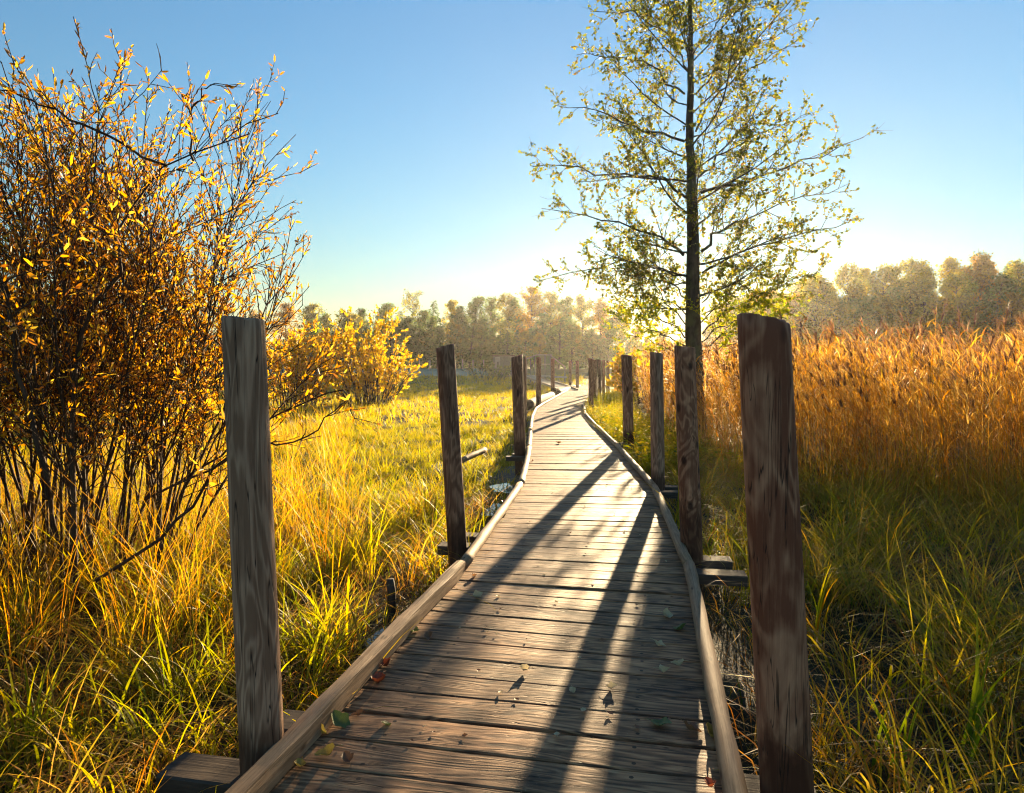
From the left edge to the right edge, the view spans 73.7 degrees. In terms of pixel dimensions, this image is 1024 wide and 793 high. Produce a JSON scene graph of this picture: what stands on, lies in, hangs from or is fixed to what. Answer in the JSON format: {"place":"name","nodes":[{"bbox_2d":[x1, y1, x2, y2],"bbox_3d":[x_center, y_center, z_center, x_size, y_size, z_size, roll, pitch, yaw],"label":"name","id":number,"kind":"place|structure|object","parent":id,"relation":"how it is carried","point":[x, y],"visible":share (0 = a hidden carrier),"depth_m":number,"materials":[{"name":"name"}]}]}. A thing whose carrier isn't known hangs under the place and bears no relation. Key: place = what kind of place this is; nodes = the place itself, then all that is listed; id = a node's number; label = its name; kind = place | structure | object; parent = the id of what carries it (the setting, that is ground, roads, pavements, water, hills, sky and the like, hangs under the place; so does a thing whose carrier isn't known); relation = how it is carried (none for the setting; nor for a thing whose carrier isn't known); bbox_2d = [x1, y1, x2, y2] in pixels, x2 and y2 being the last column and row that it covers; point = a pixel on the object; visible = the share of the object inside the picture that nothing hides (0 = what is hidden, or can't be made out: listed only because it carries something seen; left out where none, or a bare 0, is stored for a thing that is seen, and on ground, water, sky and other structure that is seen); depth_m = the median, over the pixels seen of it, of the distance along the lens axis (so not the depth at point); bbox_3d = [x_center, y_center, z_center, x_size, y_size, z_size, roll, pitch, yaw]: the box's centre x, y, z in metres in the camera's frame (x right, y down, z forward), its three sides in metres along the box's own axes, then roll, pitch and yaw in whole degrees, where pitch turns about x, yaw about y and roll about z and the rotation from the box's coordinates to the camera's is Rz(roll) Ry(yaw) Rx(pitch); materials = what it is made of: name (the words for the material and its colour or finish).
{"place":"outdoors","nodes":[
{"label":"outdoors","id":0,"kind":"place"},
{"bbox_2d":[201,368,487,375],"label":"field","id":1,"kind":"structure","parent":0,"point":[428,372],"depth_m":91.90,"materials":[{"name":"yellow plant"}]},
{"bbox_2d":[0,367,1023,792],"bbox_3d":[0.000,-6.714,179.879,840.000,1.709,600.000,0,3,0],"label":"ground","id":2,"kind":"structure","parent":0,"point":[724,641],"depth_m":4.79,"materials":[{"name":"plant"}]},
{"bbox_2d":[0,636,99,756],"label":"iris plant","id":3,"kind":"object","parent":2,"relation":"on","point":[37,704],"visible":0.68,"depth_m":3.37,"materials":[{"name":"green plant"}]},
{"bbox_2d":[0,16,381,613],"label":"willow bush","id":4,"kind":"object","parent":2,"relation":"on","point":[59,349],"visible":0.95,"depth_m":5.61,"materials":[{"name":"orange plant"}]},
{"bbox_2d":[0,391,407,690],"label":"dry grass","id":5,"kind":"structure","parent":2,"relation":"on","point":[198,578],"depth_m":5.81,"materials":[{"name":"plant"}]},
{"bbox_2d":[221,316,283,776],"bbox_3d":[-0.959,0.855,2.571,0.219,2.306,0.161,0,3,0],"label":"wooden post","id":6,"kind":"object","parent":2,"relation":"on","point":[255,617],"visible":0.92,"depth_m":2.50,"materials":[{"name":"brown wood"}]},
{"bbox_2d":[0,436,533,792],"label":"grass","id":7,"kind":"structure","parent":2,"relation":"on","point":[165,677],"depth_m":4.50,"materials":[{"name":"plant"}]},
{"bbox_2d":[266,301,300,356],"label":"broadleaf tree","id":8,"kind":"object","parent":2,"relation":"on","point":[284,307],"visible":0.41,"depth_m":122.96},
{"bbox_2d":[0,369,605,507],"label":"meadow grass","id":9,"kind":"structure","parent":2,"relation":"on","point":[417,397],"depth_m":17.85,"materials":[{"name":"plant"}]},
{"bbox_2d":[300,319,321,361],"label":"broadleaf tree","id":10,"kind":"object","parent":2,"relation":"on","point":[310,332],"visible":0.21,"depth_m":108.11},
{"bbox_2d":[266,314,356,409],"bbox_3d":[-9.486,-1.578,31.204,4.553,4.491,4.590,1,3,28],"label":"amber bush","id":11,"kind":"object","parent":2,"relation":"on","point":[297,369],"visible":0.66,"depth_m":30.76,"materials":[{"name":"yellow plant"}]},
{"bbox_2d":[295,303,335,345],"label":"broadleaf tree","id":12,"kind":"object","parent":2,"relation":"on","point":[310,309],"visible":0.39,"depth_m":116.69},
{"bbox_2d":[330,317,358,362],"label":"broadleaf tree","id":13,"kind":"object","parent":2,"relation":"on","point":[344,322],"visible":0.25,"depth_m":103.95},
{"bbox_2d":[336,313,366,365],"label":"broadleaf tree","id":14,"kind":"object","parent":2,"relation":"on","point":[356,322],"visible":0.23,"depth_m":105.83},
{"bbox_2d":[355,308,373,334],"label":"broadleaf tree","id":15,"kind":"object","parent":2,"relation":"on","point":[362,312],"visible":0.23,"depth_m":112.41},
{"bbox_2d":[319,304,427,405],"bbox_3d":[-7.053,-2.080,33.986,5.429,5.142,5.244,0,3,0],"label":"golden bush","id":16,"kind":"object","parent":2,"relation":"on","point":[373,366],"visible":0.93,"depth_m":33.23,"materials":[{"name":"yellow plant"}]},
{"bbox_2d":[372,302,394,340],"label":"broadleaf tree","id":17,"kind":"object","parent":2,"relation":"on","point":[384,308],"visible":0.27,"depth_m":122.93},
{"bbox_2d":[386,578,395,622],"bbox_3d":[-0.886,1.583,4.997,0.077,0.504,0.068,0,3,0],"label":"stake","id":18,"kind":"object","parent":2,"relation":"on","point":[391,590],"visible":0.6,"depth_m":4.96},
{"bbox_2d":[382,320,405,367],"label":"broadleaf tree","id":19,"kind":"object","parent":2,"relation":"on","point":[389,350],"visible":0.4,"depth_m":105.35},
{"bbox_2d":[391,317,417,364],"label":"broadleaf tree","id":20,"kind":"object","parent":2,"relation":"on","point":[406,324],"visible":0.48,"depth_m":107.77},
{"bbox_2d":[400,316,423,368],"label":"broadleaf tree","id":21,"kind":"object","parent":2,"relation":"on","point":[413,320],"visible":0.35,"depth_m":109.58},
{"bbox_2d":[398,288,428,364],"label":"broadleaf tree","id":22,"kind":"object","parent":2,"relation":"on","point":[415,304],"visible":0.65,"depth_m":116.76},
{"bbox_2d":[415,309,431,368],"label":"broadleaf tree","id":23,"kind":"object","parent":2,"relation":"on","point":[423,318],"visible":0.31,"depth_m":117.83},
{"bbox_2d":[419,315,443,368],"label":"broadleaf tree","id":24,"kind":"object","parent":2,"relation":"on","point":[432,321],"visible":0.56,"depth_m":109.33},
{"bbox_2d":[426,326,450,365],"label":"broadleaf tree","id":25,"kind":"object","parent":2,"relation":"on","point":[440,332],"visible":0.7,"depth_m":107.37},
{"bbox_2d":[441,299,457,344],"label":"tree","id":26,"kind":"object","parent":2,"relation":"on","point":[451,305],"visible":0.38,"depth_m":112.83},
{"bbox_2d":[436,343,466,565],"bbox_3d":[-0.497,0.707,5.833,0.291,2.318,0.174,0,3,0],"label":"wooden post","id":27,"kind":"object","parent":2,"relation":"on","point":[452,468],"visible":0.77,"depth_m":5.76,"materials":[{"name":"brown wood"}]},
{"bbox_2d":[444,323,469,368],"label":"broadleaf tree","id":28,"kind":"object","parent":2,"relation":"on","point":[451,341],"visible":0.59,"depth_m":107.38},
{"bbox_2d":[446,305,476,362],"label":"broadleaf tree","id":29,"kind":"object","parent":2,"relation":"on","point":[460,310],"visible":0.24,"depth_m":112.23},
{"bbox_2d":[444,314,480,368],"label":"broadleaf tree","id":30,"kind":"object","parent":2,"relation":"on","point":[462,318],"visible":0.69,"depth_m":107.53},
{"bbox_2d":[456,320,484,368],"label":"broadleaf tree","id":31,"kind":"object","parent":2,"relation":"on","point":[466,341],"visible":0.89,"depth_m":106.02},
{"bbox_2d":[462,447,486,462],"bbox_3d":[-0.704,1.086,12.728,0.119,0.143,1.256,1,3,16],"label":"fallen log","id":32,"kind":"object","parent":2,"relation":"on","point":[471,455],"visible":0.98,"depth_m":12.58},
{"bbox_2d":[464,294,492,368],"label":"broadleaf tree","id":33,"kind":"object","parent":2,"relation":"on","point":[474,306],"visible":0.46,"depth_m":116.58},
{"bbox_2d":[467,317,498,368],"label":"broadleaf tree","id":34,"kind":"object","parent":2,"relation":"on","point":[484,331],"visible":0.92,"depth_m":105.98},
{"bbox_2d":[156,384,815,792],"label":"boardwalk","id":35,"kind":"structure","parent":2,"relation":"on","point":[586,592],"depth_m":3.36,"materials":[{"name":"brown wood"}]},
{"bbox_2d":[314,742,342,755],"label":"fallen leaf","id":36,"kind":"object","parent":35,"relation":"on","point":[326,750],"visible":1,"depth_m":2.63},
{"bbox_2d":[331,710,349,727],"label":"fallen leaf","id":37,"kind":"object","parent":35,"relation":"on","point":[340,719],"visible":0.84,"depth_m":2.88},
{"bbox_2d":[527,376,577,389],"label":"side boardwalk","id":38,"kind":"structure","parent":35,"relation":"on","point":[547,382],"depth_m":51.79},
{"bbox_2d":[479,296,504,345],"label":"broadleaf tree","id":39,"kind":"object","parent":2,"relation":"on","point":[490,311],"visible":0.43,"depth_m":123.68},
{"bbox_2d":[485,333,503,363],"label":"broadleaf tree","id":40,"kind":"object","parent":2,"relation":"on","point":[492,336],"visible":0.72,"depth_m":106.95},
{"bbox_2d":[492,355,514,377],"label":"hut","id":41,"kind":"object","parent":2,"relation":"on","point":[500,360],"visible":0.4,"depth_m":75.88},
{"bbox_2d":[488,292,523,351],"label":"broadleaf tree","id":42,"kind":"object","parent":2,"relation":"on","point":[507,312],"visible":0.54,"depth_m":120.69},
{"bbox_2d":[499,331,514,365],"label":"spruce tree","id":43,"kind":"object","parent":2,"relation":"on","point":[508,351],"visible":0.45,"depth_m":106.55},
{"bbox_2d":[499,296,529,345],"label":"broadleaf tree","id":44,"kind":"object","parent":2,"relation":"on","point":[512,301],"visible":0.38,"depth_m":120.29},
{"bbox_2d":[511,354,525,474],"bbox_3d":[0.127,0.430,11.967,0.278,2.336,0.216,0,3,0],"label":"wooden post","id":45,"kind":"object","parent":2,"relation":"on","point":[518,408],"visible":0.85,"depth_m":11.88,"materials":[{"name":"brown wood"}]},
{"bbox_2d":[523,357,526,429],"bbox_3d":[0.362,0.025,20.477,0.192,2.402,0.186,0,3,0],"label":"wooden post","id":46,"kind":"object","parent":2,"relation":"on","point":[525,383],"visible":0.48,"depth_m":20.40,"materials":[{"name":"brown wood"}]},
{"bbox_2d":[514,331,536,364],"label":"broadleaf tree","id":47,"kind":"object","parent":2,"relation":"on","point":[524,335],"visible":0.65,"depth_m":109.09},
{"bbox_2d":[510,286,549,347],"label":"broadleaf tree","id":48,"kind":"object","parent":2,"relation":"on","point":[533,301],"visible":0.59,"depth_m":118.20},
{"bbox_2d":[97,336,969,368],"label":"undergrowth","id":49,"kind":"object","parent":2,"relation":"on","point":[626,350],"visible":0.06,"depth_m":107.15,"materials":[{"name":"plant"}]},
{"bbox_2d":[536,357,540,405],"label":"wooden post","id":50,"kind":"object","parent":2,"relation":"on","point":[538,380],"visible":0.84,"depth_m":26.93,"materials":[{"name":"brown wood"}]},
{"bbox_2d":[529,333,548,365],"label":"broadleaf tree","id":51,"kind":"object","parent":2,"relation":"on","point":[541,344],"visible":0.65,"depth_m":105.64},
{"bbox_2d":[527,392,554,409],"bbox_3d":[1.324,0.137,31.146,0.428,0.433,9.454,0,3,9],"label":"mossy log","id":52,"kind":"object","parent":2,"relation":"on","point":[531,403],"visible":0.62,"depth_m":29.53,"materials":[{"name":"brown wood"}]},
{"bbox_2d":[533,312,557,367],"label":"broadleaf tree","id":53,"kind":"object","parent":2,"relation":"on","point":[542,321],"visible":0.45,"depth_m":110.30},
{"bbox_2d":[527,354,566,382],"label":"viewing platform","id":54,"kind":"structure","parent":2,"relation":"on","point":[542,356],"depth_m":65.45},
{"bbox_2d":[535,291,565,368],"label":"broadleaf tree","id":55,"kind":"object","parent":2,"relation":"on","point":[552,297],"visible":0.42,"depth_m":123.15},
{"bbox_2d":[551,358,554,392],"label":"wooden post","id":56,"kind":"object","parent":2,"relation":"on","point":[553,375],"visible":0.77,"depth_m":38.39,"materials":[{"name":"brown wood"}]},
{"bbox_2d":[544,318,575,369],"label":"broadleaf tree","id":57,"kind":"object","parent":2,"relation":"on","point":[557,337],"visible":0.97,"depth_m":103.03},
{"bbox_2d":[549,295,581,365],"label":"broadleaf tree","id":58,"kind":"object","parent":2,"relation":"on","point":[562,305],"visible":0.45,"depth_m":122.40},
{"bbox_2d":[558,322,586,368],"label":"broadleaf tree","id":59,"kind":"object","parent":2,"relation":"on","point":[574,334],"visible":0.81,"depth_m":104.62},
{"bbox_2d":[567,294,598,343],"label":"broadleaf tree","id":60,"kind":"object","parent":2,"relation":"on","point":[582,308],"visible":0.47,"depth_m":119.52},
{"bbox_2d":[588,358,593,416],"bbox_3d":[2.776,-0.142,23.961,0.195,2.432,0.183,0,3,0],"label":"wooden post","id":61,"kind":"object","parent":2,"relation":"on","point":[590,381],"visible":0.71,"depth_m":23.88,"materials":[{"name":"brown wood"}]},
{"bbox_2d":[581,329,605,361],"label":"broadleaf tree","id":62,"kind":"object","parent":2,"relation":"on","point":[590,336],"visible":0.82,"depth_m":104.18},
{"bbox_2d":[589,334,607,364],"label":"broadleaf tree","id":63,"kind":"object","parent":2,"relation":"on","point":[597,342],"visible":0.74,"depth_m":103.83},
{"bbox_2d":[597,359,600,396],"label":"wooden post","id":64,"kind":"object","parent":2,"relation":"on","point":[599,375],"visible":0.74,"depth_m":33.41,"materials":[{"name":"brown wood"}]},
{"bbox_2d":[584,297,617,366],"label":"broadleaf tree","id":65,"kind":"object","parent":2,"relation":"on","point":[599,315],"visible":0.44,"depth_m":117.11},
{"bbox_2d":[591,318,621,363],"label":"broadleaf tree","id":66,"kind":"object","parent":2,"relation":"on","point":[611,332],"visible":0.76,"depth_m":104.08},
{"bbox_2d":[606,302,632,347],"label":"broadleaf tree","id":67,"kind":"object","parent":2,"relation":"on","point":[618,322],"visible":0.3,"depth_m":118.14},
{"bbox_2d":[621,355,633,455],"bbox_3d":[2.317,0.345,13.646,0.278,2.359,0.224,0,3,0],"label":"wooden post","id":68,"kind":"object","parent":2,"relation":"on","point":[627,393],"visible":0.73,"depth_m":13.55,"materials":[{"name":"brown wood"}]},
{"bbox_2d":[605,343,671,403],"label":"roadside bush","id":69,"kind":"object","parent":2,"relation":"on","point":[616,367],"visible":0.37,"depth_m":35.60,"materials":[{"name":"yellow plant"}]},
{"bbox_2d":[630,338,677,368],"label":"bush","id":70,"kind":"object","parent":2,"relation":"on","point":[661,343],"visible":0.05,"depth_m":61.66,"materials":[{"name":"yellow plant"}]},
{"bbox_2d":[650,352,664,498],"bbox_3d":[1.866,0.585,8.746,0.220,2.308,0.172,0,3,0],"label":"wooden post","id":71,"kind":"object","parent":2,"relation":"on","point":[657,422],"visible":0.8,"depth_m":8.67,"materials":[{"name":"brown wood"}]},
{"bbox_2d":[574,383,743,480],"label":"verge weeds","id":72,"kind":"object","parent":2,"relation":"on","point":[606,411],"visible":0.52,"depth_m":15.02,"materials":[{"name":"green plant"}]},
{"bbox_2d":[674,346,704,601],"bbox_3d":[1.435,0.736,5.503,0.278,2.288,0.185,0,3,0],"label":"wooden post","id":73,"kind":"object","parent":2,"relation":"on","point":[688,455],"visible":0.74,"depth_m":5.42,"materials":[{"name":"brown wood"}]},
{"bbox_2d":[518,0,892,434],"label":"alder tree","id":74,"kind":"object","parent":2,"relation":"on","point":[692,274],"visible":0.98,"depth_m":16.60,"materials":[{"name":"green plant"}]},
{"bbox_2d":[737,313,813,792],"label":"wooden post","id":75,"kind":"object","parent":2,"relation":"on","point":[777,595],"visible":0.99,"depth_m":2.25,"materials":[{"name":"brown wood"}]},
{"bbox_2d":[777,292,813,346],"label":"broadleaf tree","id":76,"kind":"object","parent":2,"relation":"on","point":[793,303],"visible":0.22,"depth_m":90.75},
{"bbox_2d":[790,276,840,352],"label":"broadleaf tree","id":77,"kind":"object","parent":2,"relation":"on","point":[817,315],"visible":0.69,"depth_m":84.10,"materials":[{"name":"plant"}]},
{"bbox_2d":[795,288,844,345],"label":"broadleaf tree","id":78,"kind":"object","parent":2,"relation":"on","point":[827,301],"visible":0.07,"depth_m":87.44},
{"bbox_2d":[622,380,1023,792],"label":"sedge","id":79,"kind":"object","parent":2,"relation":"on","point":[862,502],"visible":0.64,"depth_m":5.26,"materials":[{"name":"green plant"}]},
{"bbox_2d":[806,565,841,646],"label":"grass tuft","id":80,"kind":"object","parent":2,"relation":"on","point":[819,610],"visible":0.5,"depth_m":4.57,"materials":[{"name":"green plant"}]},
{"bbox_2d":[632,305,1023,501],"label":"reed bed","id":81,"kind":"object","parent":2,"relation":"on","point":[847,380],"visible":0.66,"depth_m":12.21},
{"bbox_2d":[818,295,862,346],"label":"broadleaf tree","id":82,"kind":"object","parent":2,"relation":"on","point":[844,305],"visible":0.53,"depth_m":84.93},
{"bbox_2d":[833,262,872,340],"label":"broadleaf tree","id":83,"kind":"object","parent":2,"relation":"on","point":[852,288],"visible":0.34,"depth_m":92.03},
{"bbox_2d":[842,297,879,348],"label":"broadleaf tree","id":84,"kind":"object","parent":2,"relation":"on","point":[857,302],"visible":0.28,"depth_m":88.87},
{"bbox_2d":[853,267,871,311],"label":"birch tree","id":85,"kind":"object","parent":2,"relation":"on","point":[865,271],"visible":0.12,"depth_m":100.51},
{"bbox_2d":[846,295,890,346],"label":"broadleaf tree","id":86,"kind":"object","parent":2,"relation":"on","point":[869,299],"visible":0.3,"depth_m":90.02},
{"bbox_2d":[864,262,900,335],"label":"broadleaf tree","id":87,"kind":"object","parent":2,"relation":"on","point":[874,284],"visible":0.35,"depth_m":94.77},
{"bbox_2d":[865,294,903,347],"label":"broadleaf tree","id":88,"kind":"object","parent":2,"relation":"on","point":[885,309],"visible":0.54,"depth_m":89.03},
{"bbox_2d":[859,671,933,789],"bbox_3d":[1.773,1.483,3.101,0.210,0.616,0.322,-1,3,-25],"label":"grass tuft","id":89,"kind":"object","parent":2,"relation":"on","point":[881,720],"visible":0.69,"depth_m":3.08,"materials":[{"name":"green plant"}]},
{"bbox_2d":[873,319,919,497],"bbox_3d":[5.209,0.215,9.345,0.696,2.572,0.300,0,3,0],"label":"plumed reed","id":90,"kind":"object","parent":2,"relation":"on","point":[914,328],"visible":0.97,"depth_m":9.31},
{"bbox_2d":[878,264,917,318],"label":"broadleaf tree","id":91,"kind":"object","parent":2,"relation":"on","point":[898,268],"visible":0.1,"depth_m":96.49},
{"bbox_2d":[874,284,921,345],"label":"broadleaf tree","id":92,"kind":"object","parent":2,"relation":"on","point":[893,292],"visible":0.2,"depth_m":90.44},
{"bbox_2d":[888,284,937,347],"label":"broadleaf tree","id":93,"kind":"object","parent":2,"relation":"on","point":[907,294],"visible":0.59,"depth_m":87.51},
{"bbox_2d":[899,256,943,330],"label":"broadleaf tree","id":94,"kind":"object","parent":2,"relation":"on","point":[914,266],"visible":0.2,"depth_m":96.30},
{"bbox_2d":[893,276,956,350],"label":"broadleaf tree","id":95,"kind":"object","parent":2,"relation":"on","point":[927,283],"visible":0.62,"depth_m":87.24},
{"bbox_2d":[914,266,945,334],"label":"birch tree","id":96,"kind":"object","parent":2,"relation":"on","point":[927,272],"visible":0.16,"depth_m":90.59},
{"bbox_2d":[916,300,949,500],"bbox_3d":[5.798,0.061,9.542,0.596,2.937,0.507,1,3,28],"label":"plumed reed","id":97,"kind":"object","parent":2,"relation":"on","point":[929,380],"visible":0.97,"depth_m":9.59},
{"bbox_2d":[934,256,966,331],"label":"tree","id":98,"kind":"object","parent":2,"relation":"on","point":[951,264],"visible":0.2,"depth_m":94.04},
{"bbox_2d":[926,271,989,348],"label":"broadleaf tree","id":99,"kind":"object","parent":2,"relation":"on","point":[962,299],"visible":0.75,"depth_m":86.08,"materials":[{"name":"plant"}]},
{"bbox_2d":[946,250,1002,336],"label":"broadleaf tree","id":100,"kind":"object","parent":2,"relation":"on","point":[983,259],"visible":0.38,"depth_m":89.36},
{"bbox_2d":[952,329,997,505],"bbox_3d":[6.084,0.320,9.036,0.618,2.477,0.365,1,3,30],"label":"plumed reed","id":101,"kind":"object","parent":2,"relation":"on","point":[992,340],"visible":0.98,"depth_m":8.92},
{"bbox_2d":[970,260,1005,338],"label":"broadleaf tree","id":102,"kind":"object","parent":2,"relation":"on","point":[993,269],"visible":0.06,"depth_m":89.93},
{"bbox_2d":[957,608,1020,782],"bbox_3d":[2.218,1.402,3.219,0.219,0.794,0.519,1,3,12],"label":"grass tuft","id":103,"kind":"object","parent":2,"relation":"on","point":[977,696],"visible":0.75,"depth_m":3.21,"materials":[{"name":"green plant"}]},
{"bbox_2d":[970,337,1017,511],"bbox_3d":[6.188,0.381,8.787,0.595,2.347,0.627,-1,3,-15],"label":"plumed reed","id":104,"kind":"object","parent":2,"relation":"on","point":[1011,349],"visible":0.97,"depth_m":8.71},
{"bbox_2d":[968,271,1023,345],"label":"broadleaf tree","id":105,"kind":"object","parent":2,"relation":"on","point":[1002,283],"visible":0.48,"depth_m":86.36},
{"bbox_2d":[986,301,1015,503],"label":"plumed reed","id":106,"kind":"object","parent":2,"relation":"on","point":[1007,313],"visible":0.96,"depth_m":9.20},
{"bbox_2d":[980,291,1023,348],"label":"broadleaf tree","id":107,"kind":"object","parent":2,"relation":"on","point":[1016,303],"visible":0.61,"depth_m":83.21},
{"bbox_2d":[1001,258,1023,344],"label":"broadleaf tree","id":108,"kind":"object","parent":2,"relation":"on","point":[1016,271],"visible":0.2,"depth_m":90.11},
{"bbox_2d":[0,0,1023,366],"label":"sky","id":109,"kind":"structure","parent":0,"point":[417,115],"materials":[{"name":"blue"}]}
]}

